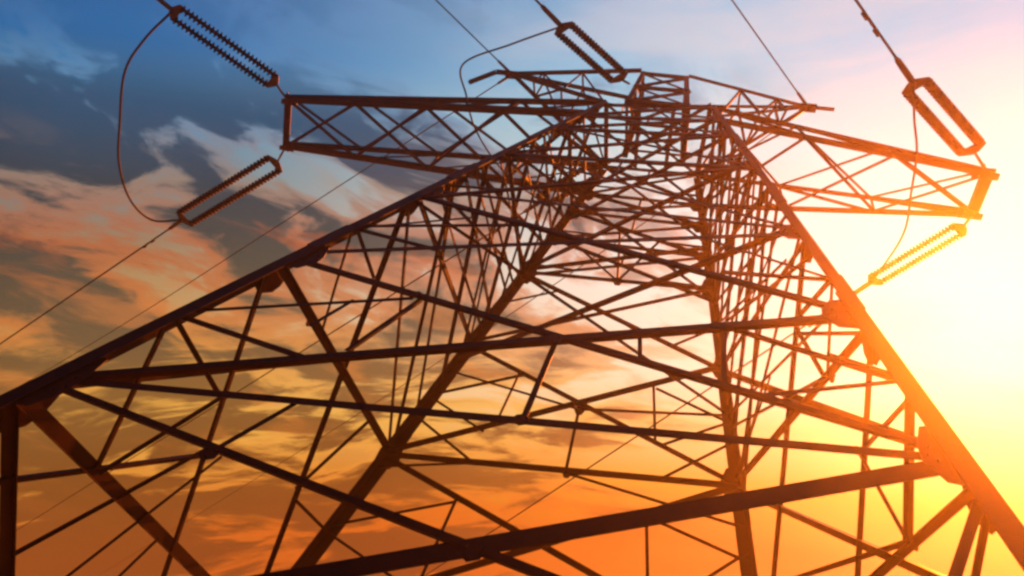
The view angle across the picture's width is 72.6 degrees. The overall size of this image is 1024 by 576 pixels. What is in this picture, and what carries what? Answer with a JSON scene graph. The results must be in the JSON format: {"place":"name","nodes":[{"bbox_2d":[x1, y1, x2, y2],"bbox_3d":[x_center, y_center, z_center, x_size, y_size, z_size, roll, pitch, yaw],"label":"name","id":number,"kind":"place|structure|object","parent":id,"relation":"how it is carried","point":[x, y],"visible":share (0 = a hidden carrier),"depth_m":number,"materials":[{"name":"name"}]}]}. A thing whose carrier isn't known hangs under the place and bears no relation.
{"place":"outdoors","nodes":[
{"label":"outdoors","id":0,"kind":"place"},
{"bbox_2d":[0,0,1023,575],"label":"sky","id":1,"kind":"structure","parent":0,"point":[191,120],"materials":[{"name":"orange"}]},
{"bbox_3d":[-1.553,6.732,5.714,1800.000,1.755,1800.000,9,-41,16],"label":"ground","id":2,"kind":"structure","parent":0,"visible":0},
{"bbox_2d":[0,68,1023,575],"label":"transmission tower","id":3,"kind":"structure","parent":2,"relation":"on","point":[936,442],"depth_m":9.74,"materials":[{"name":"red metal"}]},
{"bbox_2d":[169,4,286,98],"bbox_3d":[-5.965,-4.983,14.949,0.599,0.628,2.817,-23,-57,41],"label":"insulator string","id":4,"kind":"object","parent":3,"relation":"attached to","point":[273,81],"visible":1,"depth_m":14.81,"materials":[{"name":"brown ceramic"}]},
{"bbox_2d":[157,0,173,12],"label":"conductor","id":5,"kind":"object","parent":4,"relation":"attached to","point":[165,4],"visible":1,"depth_m":14.15,"materials":[{"name":"metal"}]},
{"bbox_2d":[176,149,283,226],"bbox_3d":[-7.005,-2.517,17.607,3.474,1.418,0.587,-11,-50,34],"label":"insulator string","id":6,"kind":"object","parent":3,"relation":"attached to","point":[238,176],"visible":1,"depth_m":17.61,"materials":[{"name":"brown ceramic"}]},
{"bbox_2d":[0,219,182,343],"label":"conductor","id":7,"kind":"object","parent":6,"relation":"attached to","point":[174,225],"visible":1,"depth_m":19.54,"materials":[{"name":"metal"}]},
{"bbox_2d":[117,11,180,221],"bbox_3d":[-8.256,-3.621,15.958,0.894,1.596,5.741,23,-39,0],"label":"jumper cable","id":8,"kind":"object","parent":6,"relation":"hanging from","point":[121,93],"visible":1,"depth_m":14.93,"materials":[{"name":"metal"}]},
{"bbox_2d":[25,75,510,382],"bbox_3d":[-33.412,7.204,43.432,90.003,2.524,0.068,-19,-54,39],"label":"earth wire","id":9,"kind":"object","parent":3,"relation":"attached to","point":[503,79],"visible":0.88,"depth_m":20.68,"materials":[{"name":"metal"}]},
{"bbox_2d":[98,109,806,575],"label":"earth wire","id":10,"kind":"object","parent":3,"relation":"attached to","point":[442,359],"visible":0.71,"depth_m":23.78,"materials":[{"name":"metal"}]},
{"bbox_2d":[436,0,509,73],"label":"earth wire","id":11,"kind":"object","parent":3,"relation":"attached to","point":[503,66],"visible":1,"depth_m":15.32,"materials":[{"name":"metal"}]},
{"bbox_2d":[535,165,602,206],"bbox_3d":[1.326,-2.399,16.172,0.490,0.335,2.205,40,-42,-20],"label":"insulator string","id":12,"kind":"object","parent":3,"relation":"attached to","point":[562,180],"visible":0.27,"depth_m":16.04,"materials":[{"name":"brown ceramic"}]},
{"bbox_2d":[16,203,539,530],"bbox_3d":[-31.005,13.805,44.842,90.026,6.811,0.104,-24,-58,42],"label":"conductor","id":13,"kind":"object","parent":12,"relation":"attached to","point":[525,211],"visible":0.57,"depth_m":22.14,"materials":[{"name":"metal"}]},
{"bbox_2d":[554,21,629,84],"bbox_3d":[1.682,-4.702,14.178,0.485,0.723,2.039,-21,-56,40],"label":"insulator string","id":14,"kind":"object","parent":3,"relation":"attached to","point":[603,54],"visible":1,"depth_m":14.10,"materials":[{"name":"brown ceramic"}]},
{"bbox_2d":[459,27,559,200],"bbox_3d":[0.148,-3.412,15.187,1.980,0.865,4.507,9,-41,16],"label":"jumper cable","id":15,"kind":"object","parent":14,"relation":"hanging from","point":[498,48],"visible":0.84,"depth_m":13.96,"materials":[{"name":"metal"}]},
{"bbox_2d":[535,0,562,28],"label":"conductor","id":16,"kind":"object","parent":14,"relation":"attached to","point":[552,16],"visible":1,"depth_m":13.40,"materials":[{"name":"metal"}]},
{"bbox_2d":[731,0,806,105],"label":"earth wire","id":17,"kind":"object","parent":3,"relation":"attached to","point":[802,99],"visible":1,"depth_m":13.60,"materials":[{"name":"metal"}]},
{"bbox_2d":[868,218,970,285],"bbox_3d":[7.866,-0.682,13.423,0.389,0.360,2.216,34,-40,-13],"label":"insulator string","id":18,"kind":"object","parent":3,"relation":"attached to","point":[960,229],"visible":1,"depth_m":13.40,"materials":[{"name":"brown ceramic"}]},
{"bbox_2d":[424,280,873,575],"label":"conductor","id":19,"kind":"object","parent":18,"relation":"attached to","point":[864,286],"visible":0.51,"depth_m":17.93,"materials":[{"name":"metal"}]},
{"bbox_2d":[901,77,987,169],"bbox_3d":[7.276,-2.604,11.482,2.548,0.414,0.470,39,-42,-19],"label":"insulator string","id":20,"kind":"object","parent":3,"relation":"attached to","point":[954,113],"visible":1,"depth_m":11.35,"materials":[{"name":"brown ceramic"}]},
{"bbox_2d":[854,0,916,85],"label":"conductor","id":21,"kind":"object","parent":20,"relation":"attached to","point":[905,71],"visible":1,"depth_m":10.69,"materials":[{"name":"metal"}]},
{"bbox_2d":[872,85,917,281],"bbox_3d":[6.797,-1.360,12.239,0.284,0.959,4.536,5,-43,21],"label":"jumper cable","id":22,"kind":"object","parent":20,"relation":"hanging from","point":[912,183],"visible":1,"depth_m":11.25,"materials":[{"name":"metal"}]}
]}

